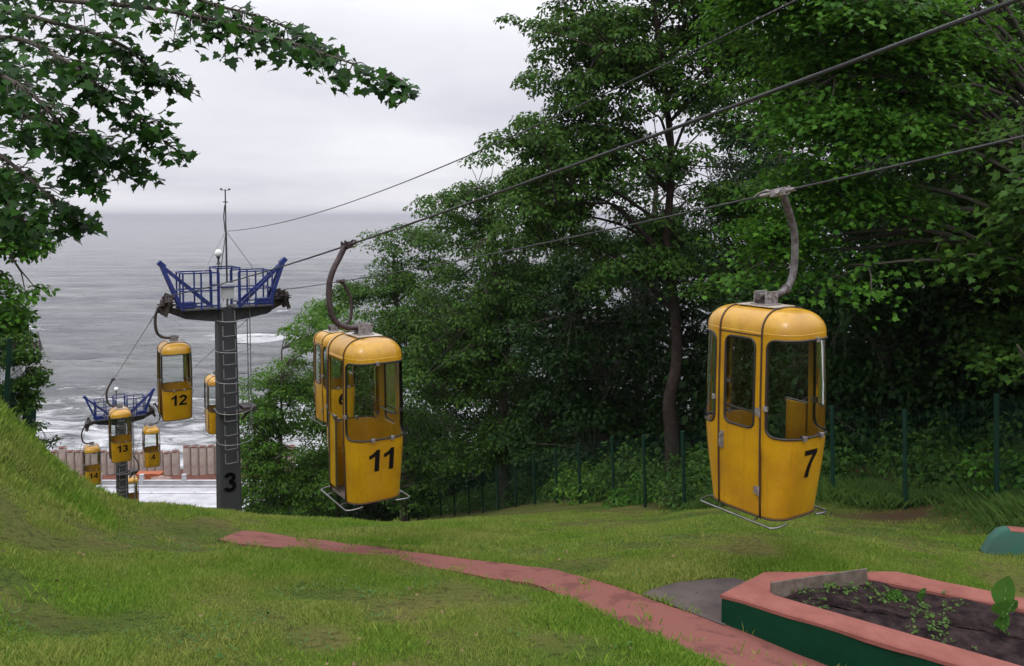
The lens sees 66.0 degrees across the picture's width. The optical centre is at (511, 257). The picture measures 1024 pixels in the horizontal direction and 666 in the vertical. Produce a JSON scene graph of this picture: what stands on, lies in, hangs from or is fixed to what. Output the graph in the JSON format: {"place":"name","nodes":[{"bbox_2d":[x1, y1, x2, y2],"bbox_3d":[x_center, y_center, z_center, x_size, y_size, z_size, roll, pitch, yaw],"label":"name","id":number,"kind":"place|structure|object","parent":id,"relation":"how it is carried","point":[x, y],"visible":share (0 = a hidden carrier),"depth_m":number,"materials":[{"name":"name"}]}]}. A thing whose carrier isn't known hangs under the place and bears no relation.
{"place":"outdoors","nodes":[
{"label":"outdoors","id":0,"kind":"place"},
{"bbox_2d":[96,474,298,487],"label":"parapet wall","id":1,"kind":"structure","parent":0,"point":[184,482],"depth_m":102.50,"materials":[{"name":"concrete"}]},
{"bbox_2d":[77,469,328,479],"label":"work ground","id":2,"kind":"structure","parent":0,"point":[173,477],"depth_m":107.70,"materials":[{"name":"grey concrete"}]},
{"bbox_2d":[50,446,179,474],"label":"sheet pile wall","id":3,"kind":"structure","parent":2,"relation":"on","point":[170,463],"depth_m":108.88,"materials":[{"name":"metal"}]},
{"bbox_2d":[135,471,163,479],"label":"skip","id":4,"kind":"object","parent":2,"relation":"on","point":[148,475],"visible":0.42,"depth_m":105.43,"materials":[{"name":"orange paint"}]},
{"bbox_2d":[150,475,165,479],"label":"boulder","id":5,"kind":"object","parent":2,"relation":"on","point":[158,477],"visible":0.37,"depth_m":104.55,"materials":[{"name":"stone"}]},
{"bbox_2d":[160,476,171,479],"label":"boulder","id":6,"kind":"object","parent":2,"relation":"on","point":[167,478],"visible":0.39,"depth_m":104.59,"materials":[{"name":"stone"}]},
{"bbox_2d":[183,445,295,475],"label":"sheet pile wall","id":7,"kind":"structure","parent":2,"relation":"on","point":[194,456],"depth_m":108.91,"materials":[{"name":"metal"}]},
{"bbox_2d":[0,219,990,468],"bbox_3d":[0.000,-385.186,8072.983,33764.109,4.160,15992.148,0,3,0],"label":"sea","id":8,"kind":"structure","parent":0,"point":[96,313],"depth_m":360.15,"materials":[{"name":"liquid"}]},
{"bbox_2d":[0,397,1023,665],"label":"ground","id":9,"kind":"structure","parent":0,"point":[32,537],"depth_m":7.63,"materials":[{"name":"green plant"}]},
{"bbox_2d":[0,336,36,429],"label":"wire fence","id":10,"kind":"object","parent":9,"relation":"on","point":[6,395],"visible":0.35,"depth_m":12.01,"materials":[{"name":"metal"}]},
{"bbox_2d":[0,331,54,417],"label":"shrub","id":11,"kind":"object","parent":9,"relation":"on","point":[28,396],"visible":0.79,"depth_m":12.65,"materials":[{"name":"green plant"}]},
{"bbox_2d":[0,172,65,349],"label":"tree","id":12,"kind":"object","parent":9,"relation":"on","point":[14,316],"visible":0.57,"depth_m":12.96,"materials":[{"name":"green plant"}]},
{"bbox_2d":[27,419,63,448],"bbox_3d":[-8.133,3.268,13.548,0.656,1.033,0.505,1,3,15],"label":"shrub","id":13,"kind":"object","parent":9,"relation":"on","point":[37,423],"visible":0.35,"depth_m":13.56,"materials":[{"name":"green plant"}]},
{"bbox_2d":[82,387,155,500],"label":"support tower","id":14,"kind":"structure","parent":9,"relation":"on","point":[122,472],"depth_m":38.32,"materials":[{"name":"metal"}]},
{"bbox_2d":[105,488,310,510],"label":"promenade","id":15,"kind":"structure","parent":9,"relation":"on","point":[201,499],"depth_m":98.68,"materials":[{"name":"concrete"}]},
{"bbox_2d":[110,492,215,507],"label":"kerb","id":16,"kind":"structure","parent":15,"relation":"on","point":[179,493],"depth_m":99.69,"materials":[{"name":"white concrete"}]},
{"bbox_2d":[0,0,420,249],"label":"maple tree","id":17,"kind":"object","parent":9,"relation":"on","point":[92,151],"visible":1,"depth_m":4.92,"materials":[{"name":"green plant"}]},
{"bbox_2d":[156,188,290,510],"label":"support tower","id":18,"kind":"structure","parent":9,"relation":"on","point":[228,409],"depth_m":20.02,"materials":[{"name":"metal"}]},
{"bbox_2d":[74,0,1022,472],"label":"haul rope","id":19,"kind":"object","parent":18,"relation":"attached to","point":[912,38],"visible":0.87,"depth_m":4.43,"materials":[{"name":"grey metal"}]},
{"bbox_2d":[81,427,102,484],"bbox_3d":[-20.418,9.428,38.246,0.866,3.161,1.118,-2,4,-33],"label":"cable car cabin","id":20,"kind":"object","parent":19,"relation":"hanging from","point":[93,471],"visible":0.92,"depth_m":38.02,"materials":[{"name":"yellow metal"}]},
{"bbox_2d":[84,451,100,471],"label":"window","id":21,"kind":"structure","parent":20,"relation":"in","point":[99,451],"depth_m":37.83,"materials":[{"name":"clear glass"}]},
{"bbox_2d":[106,378,134,464],"bbox_3d":[-14.382,5.868,28.856,0.866,3.128,1.118,-2,4,-33],"label":"cable car cabin","id":22,"kind":"object","parent":19,"relation":"hanging from","point":[120,448],"visible":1,"depth_m":28.61,"materials":[{"name":"yellow metal"}]},
{"bbox_2d":[109,417,128,435],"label":"window","id":23,"kind":"structure","parent":22,"relation":"in","point":[109,417],"depth_m":29.41,"materials":[{"name":"black rubber"}]},
{"bbox_2d":[110,416,131,442],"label":"window","id":24,"kind":"structure","parent":22,"relation":"in","point":[130,416],"depth_m":28.43,"materials":[{"name":"black rubber"}]},
{"bbox_2d":[154,295,195,423],"bbox_3d":[-8.420,2.444,19.585,0.866,3.120,1.118,-2,4,-33],"label":"cable car cabin","id":25,"kind":"object","parent":19,"relation":"hanging from","point":[175,401],"visible":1,"depth_m":19.33,"materials":[{"name":"yellow metal"}]},
{"bbox_2d":[158,352,185,382],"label":"window","id":26,"kind":"structure","parent":25,"relation":"in","point":[184,356],"depth_m":20.11,"materials":[{"name":"clear glass"}]},
{"bbox_2d":[161,352,192,391],"bbox_3d":[-8.175,2.780,19.266,0.713,0.897,0.263,-2,4,-33],"label":"window","id":27,"kind":"structure","parent":25,"relation":"in","point":[190,352],"depth_m":19.18,"materials":[{"name":"clear glass"}]},
{"bbox_2d":[187,354,189,382],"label":"window","id":28,"kind":"structure","parent":25,"relation":"in","point":[188,355],"depth_m":19.87,"materials":[{"name":"clear glass"}]},
{"bbox_2d":[320,239,409,511],"bbox_3d":[-1.795,1.312,9.423,0.866,3.088,1.118,-2,4,-33],"label":"cable car cabin","id":29,"kind":"object","parent":19,"relation":"hanging from","point":[364,457],"visible":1,"depth_m":9.20,"materials":[{"name":"yellow metal"}]},
{"bbox_2d":[325,354,378,425],"bbox_3d":[-2.007,1.596,9.797,0.713,0.897,0.263,-2,4,-33],"label":"window","id":30,"kind":"structure","parent":29,"relation":"in","point":[376,368],"depth_m":9.93,"materials":[{"name":"clear glass"}]},
{"bbox_2d":[345,358,403,442],"bbox_3d":[-1.550,1.632,9.103,0.713,0.897,0.263,-2,4,-33],"label":"window","id":31,"kind":"structure","parent":29,"relation":"in","point":[400,361],"depth_m":9.02,"materials":[{"name":"black rubber"}]},
{"bbox_2d":[384,363,395,422],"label":"window","id":32,"kind":"structure","parent":29,"relation":"in","point":[389,369],"depth_m":9.67,"materials":[{"name":"clear glass"}]},
{"bbox_2d":[130,135,1023,466],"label":"haul rope","id":33,"kind":"object","parent":18,"relation":"attached to","point":[718,205],"visible":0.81,"depth_m":7.96,"materials":[{"name":"grey metal"}]},
{"bbox_2d":[128,457,138,500],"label":"cable car cabin","id":34,"kind":"object","parent":33,"relation":"hanging from","point":[133,478],"visible":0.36,"depth_m":44.82,"materials":[{"name":"yellow metal"}]},
{"bbox_2d":[141,403,160,468],"bbox_3d":[-17.550,8.578,38.351,0.866,3.083,1.118,-2,4,-33],"label":"cable car cabin","id":35,"kind":"object","parent":33,"relation":"hanging from","point":[151,456],"visible":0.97,"depth_m":38.10,"materials":[{"name":"yellow metal"}]},
{"bbox_2d":[142,434,157,448],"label":"window","id":36,"kind":"structure","parent":35,"relation":"in","point":[143,434],"depth_m":38.83,"materials":[{"name":"black rubber"}]},
{"bbox_2d":[144,432,159,452],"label":"window","id":37,"kind":"structure","parent":35,"relation":"in","point":[159,432],"depth_m":37.90,"materials":[{"name":"black rubber"}]},
{"bbox_2d":[203,371,215,436],"bbox_3d":[-9.870,4.307,26.416,0.866,3.083,1.118,-2,4,-33],"label":"cable car cabin","id":38,"kind":"object","parent":33,"relation":"hanging from","point":[210,415],"visible":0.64,"depth_m":26.06,"materials":[{"name":"yellow metal"}]},
{"bbox_2d":[310,279,355,425],"bbox_3d":[-3.857,1.989,17.125,0.866,3.072,1.118,-2,4,-33],"label":"cable car cabin","id":39,"kind":"object","parent":33,"relation":"hanging from","point":[322,338],"visible":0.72,"depth_m":16.91,"materials":[{"name":"yellow metal"}]},
{"bbox_2d":[315,344,320,383],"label":"window","id":40,"kind":"structure","parent":39,"relation":"in","point":[315,344],"depth_m":16.93,"materials":[{"name":"clear glass"}]},
{"bbox_2d":[313,342,342,381],"bbox_3d":[-4.102,2.267,17.476,0.713,0.897,0.263,-2,4,-33],"label":"window","id":41,"kind":"structure","parent":39,"relation":"in","point":[341,363],"depth_m":17.62,"materials":[{"name":"black rubber"}]},
{"bbox_2d":[323,346,355,388],"bbox_3d":[-3.645,2.303,16.782,0.713,0.897,0.263,-2,4,-33],"label":"window","id":42,"kind":"structure","parent":39,"relation":"in","point":[325,346],"depth_m":16.68,"materials":[{"name":"clear glass"}]},
{"bbox_2d":[700,185,827,529],"bbox_3d":[2.421,0.849,7.493,0.866,3.074,1.118,-2,4,-33],"label":"cable car cabin","id":43,"kind":"object","parent":33,"relation":"hanging from","point":[757,469],"visible":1,"depth_m":7.29,"materials":[{"name":"yellow metal"}]},
{"bbox_2d":[705,328,751,420],"bbox_3d":[2.175,1.127,7.845,0.713,0.897,0.263,-2,4,-33],"label":"window","id":44,"kind":"structure","parent":43,"relation":"in","point":[711,361],"depth_m":7.86,"materials":[{"name":"clear glass"}]},
{"bbox_2d":[723,334,755,427],"bbox_3d":[2.110,1.139,7.299,0.029,0.845,0.366,-2,4,-33],"label":"window","id":45,"kind":"structure","parent":43,"relation":"in","point":[730,335],"depth_m":7.30,"materials":[{"name":"clear glass"}]},
{"bbox_2d":[764,336,827,440],"bbox_3d":[2.632,1.164,7.150,0.713,0.897,0.263,-2,4,-33],"label":"window","id":46,"kind":"structure","parent":43,"relation":"in","point":[820,348],"depth_m":7.32,"materials":[{"name":"clear glass"}]},
{"bbox_2d":[214,309,350,514],"bbox_3d":[-10.678,8.121,36.448,6.672,11.491,4.915,0,3,0],"label":"young tree","id":47,"kind":"object","parent":9,"relation":"on","point":[260,451],"visible":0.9,"depth_m":35.87,"materials":[{"name":"green plant"}]},
{"bbox_2d":[275,297,372,517],"bbox_3d":[-8.969,8.384,40.582,6.770,12.950,6.971,0,3,0],"label":"alder tree","id":48,"kind":"object","parent":9,"relation":"on","point":[311,424],"visible":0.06,"depth_m":39.72,"materials":[{"name":"green plant"}]},
{"bbox_2d":[306,221,472,521],"bbox_3d":[-5.274,5.249,34.416,7.268,13.838,6.110,0,3,0],"label":"alder tree","id":49,"kind":"object","parent":9,"relation":"on","point":[394,286],"visible":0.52,"depth_m":33.57,"materials":[{"name":"green plant"}]},
{"bbox_2d":[340,290,542,509],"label":"dark tree","id":50,"kind":"object","parent":9,"relation":"on","point":[454,413],"visible":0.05,"depth_m":43.50,"materials":[{"name":"green plant"}]},
{"bbox_2d":[1,469,955,665],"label":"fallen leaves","id":51,"kind":"object","parent":9,"relation":"on","point":[416,594],"visible":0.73,"depth_m":7.45,"materials":[{"name":"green plant"}]},
{"bbox_2d":[0,456,974,665],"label":"clover","id":52,"kind":"object","parent":9,"relation":"on","point":[219,654],"visible":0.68,"depth_m":6.94,"materials":[{"name":"green plant"}]},
{"bbox_2d":[356,149,642,508],"bbox_3d":[-0.325,2.970,30.043,11.462,14.034,8.097,0,3,0],"label":"lime tree","id":53,"kind":"object","parent":9,"relation":"on","point":[490,292],"visible":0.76,"depth_m":29.06,"materials":[{"name":"green plant"}]},
{"bbox_2d":[544,457,598,498],"bbox_3d":[1.894,6.683,23.774,1.484,1.368,2.237,-2,4,-37],"label":"shrub","id":54,"kind":"object","parent":9,"relation":"on","point":[567,472],"visible":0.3,"depth_m":23.88,"materials":[{"name":"green plant"}]},
{"bbox_2d":[551,463,608,504],"bbox_3d":[2.066,6.172,21.358,1.869,1.031,1.581,-2,4,-39],"label":"shrub","id":55,"kind":"object","parent":9,"relation":"on","point":[590,497],"visible":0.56,"depth_m":21.14,"materials":[{"name":"green plant"}]},
{"bbox_2d":[482,221,726,487],"bbox_3d":[3.402,3.481,27.143,8.890,9.640,7.108,0,3,0],"label":"dark tree","id":56,"kind":"object","parent":9,"relation":"on","point":[578,398],"visible":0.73,"depth_m":26.23,"materials":[{"name":"green plant"}]},
{"bbox_2d":[588,436,681,500],"bbox_3d":[3.327,5.582,20.893,2.663,1.673,1.977,0,3,0],"label":"shrub","id":57,"kind":"object","parent":9,"relation":"on","point":[620,470],"visible":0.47,"depth_m":20.74,"materials":[{"name":"green plant"}]},
{"bbox_2d":[247,118,1023,521],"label":"forest","id":58,"kind":"object","parent":9,"relation":"on","point":[377,512],"visible":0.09,"depth_m":22.75,"materials":[{"name":"green plant"}]},
{"bbox_2d":[601,474,675,507],"bbox_3d":[3.054,5.569,18.667,2.014,0.712,1.708,0,3,0],"label":"shrub","id":59,"kind":"object","parent":9,"relation":"on","point":[626,498],"visible":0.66,"depth_m":18.58,"materials":[{"name":"green plant"}]},
{"bbox_2d":[474,0,834,484],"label":"lime tree","id":60,"kind":"object","parent":9,"relation":"on","point":[597,33],"visible":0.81,"depth_m":21.36,"materials":[{"name":"green plant"}]},
{"bbox_2d":[484,78,869,471],"bbox_3d":[7.890,0.368,35.354,18.791,19.792,10.535,0,3,0],"label":"dark tree","id":61,"kind":"object","parent":9,"relation":"on","point":[736,163],"visible":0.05,"depth_m":34.30,"materials":[{"name":"green plant"}]},
{"bbox_2d":[647,477,709,511],"bbox_3d":[3.753,5.036,16.726,1.439,0.808,1.838,-1,3,-14],"label":"shrub","id":62,"kind":"object","parent":9,"relation":"on","point":[675,497],"visible":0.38,"depth_m":16.77,"materials":[{"name":"green plant"}]},
{"bbox_2d":[384,393,1022,520],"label":"wire fence","id":63,"kind":"object","parent":9,"relation":"on","point":[996,419],"visible":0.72,"depth_m":15.95,"materials":[{"name":"metal"}]},
{"bbox_2d":[413,405,1023,519],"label":"undergrowth","id":64,"kind":"object","parent":9,"relation":"on","point":[937,458],"visible":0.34,"depth_m":16.32,"materials":[{"name":"green plant"}]},
{"bbox_2d":[623,219,848,463],"bbox_3d":[7.706,2.919,26.612,8.000,9.417,7.186,0,3,0],"label":"dark tree","id":65,"kind":"object","parent":9,"relation":"on","point":[695,338],"visible":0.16,"depth_m":25.62,"materials":[{"name":"green plant"}]},
{"bbox_2d":[633,465,1023,536],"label":"wild grass","id":66,"kind":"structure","parent":9,"relation":"on","point":[1007,509],"depth_m":12.66,"materials":[{"name":"green plant"}]},
{"bbox_2d":[659,0,1023,330],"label":"maple tree","id":67,"kind":"object","parent":9,"relation":"on","point":[843,113],"visible":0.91,"depth_m":12.92,"materials":[{"name":"green plant"}]},
{"bbox_2d":[689,0,1017,417],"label":"dark tree","id":68,"kind":"object","parent":9,"relation":"on","point":[770,165],"visible":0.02,"depth_m":28.41,"materials":[{"name":"green plant"}]},
{"bbox_2d":[720,571,1023,665],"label":"raised flower bed","id":69,"kind":"object","parent":9,"relation":"on","point":[844,630],"visible":0.91,"depth_m":6.04,"materials":[{"name":"green paint"}]},
{"bbox_2d":[770,568,867,596],"bbox_3d":[2.553,2.698,6.532,0.930,0.130,0.023,-1,-3,-16],"label":"board","id":70,"kind":"object","parent":69,"relation":"on","point":[783,588],"visible":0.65,"depth_m":6.52,"materials":[{"name":"grey concrete"}]},
{"bbox_2d":[886,589,905,601],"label":"dock plant","id":71,"kind":"object","parent":69,"relation":"on","point":[892,594],"visible":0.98,"depth_m":6.37,"materials":[{"name":"green plant"}]},
{"bbox_2d":[791,581,1009,654],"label":"weeds","id":72,"kind":"object","parent":69,"relation":"on","point":[931,615],"visible":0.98,"depth_m":6.24,"materials":[{"name":"green plant"}]},
{"bbox_2d":[915,588,925,601],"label":"dock plant","id":73,"kind":"object","parent":69,"relation":"on","point":[921,595],"visible":0.98,"depth_m":6.36,"materials":[{"name":"green plant"}]},
{"bbox_2d":[991,576,1017,632],"bbox_3d":[3.667,2.600,5.861,0.200,0.480,0.122,0,3,0],"label":"dock plant","id":74,"kind":"object","parent":69,"relation":"on","point":[1005,604],"visible":0.99,"depth_m":5.87,"materials":[{"name":"green plant"}]},
{"bbox_2d":[729,145,1023,465],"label":"dark tree","id":75,"kind":"object","parent":9,"relation":"on","point":[856,378],"visible":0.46,"depth_m":17.82,"materials":[{"name":"green plant"}]},
{"bbox_2d":[789,70,1023,425],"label":"dark tree","id":76,"kind":"object","parent":9,"relation":"on","point":[950,177],"visible":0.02,"depth_m":19.51,"materials":[{"name":"green plant"}]},
{"bbox_2d":[842,0,1023,397],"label":"maple tree","id":77,"kind":"object","parent":9,"relation":"on","point":[971,185],"visible":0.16,"depth_m":15.64,"materials":[{"name":"green plant"}]},
{"bbox_2d":[881,81,1023,395],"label":"maple tree","id":78,"kind":"object","parent":9,"relation":"on","point":[1008,249],"visible":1,"depth_m":11.66,"materials":[{"name":"green plant"}]},
{"bbox_2d":[939,448,991,486],"bbox_3d":[7.616,3.543,12.940,0.929,0.752,0.939,0,3,0],"label":"shrub","id":79,"kind":"object","parent":9,"relation":"on","point":[949,472],"visible":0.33,"depth_m":13.03,"materials":[{"name":"green plant"}]},
{"bbox_2d":[953,442,1023,494],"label":"shrub","id":80,"kind":"object","parent":9,"relation":"on","point":[985,471],"visible":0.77,"depth_m":12.09,"materials":[{"name":"green plant"}]},
{"bbox_2d":[979,526,1023,556],"bbox_3d":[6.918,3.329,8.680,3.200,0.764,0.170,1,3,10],"label":"raised flower bed","id":81,"kind":"object","parent":9,"relation":"on","point":[1004,539],"visible":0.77,"depth_m":8.86,"materials":[{"name":"teal paint"}]},
{"bbox_2d":[0,0,1023,218],"label":"sky","id":82,"kind":"structure","parent":0,"point":[284,146],"materials":[{"name":"white"}]},
{"bbox_2d":[232,0,797,230],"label":"signal cable","id":83,"kind":"object","parent":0,"point":[749,23],"visible":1,"depth_m":7.58,"materials":[{"name":"grey metal"}]},
{"bbox_2d":[218,531,827,665],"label":"path","id":84,"kind":"structure","parent":0,"point":[720,639],"depth_m":6.78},
{"bbox_2d":[642,578,745,624],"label":"pavement","id":85,"kind":"structure","parent":0,"point":[706,599],"depth_m":7.02,"materials":[{"name":"grey concrete"}]}
]}

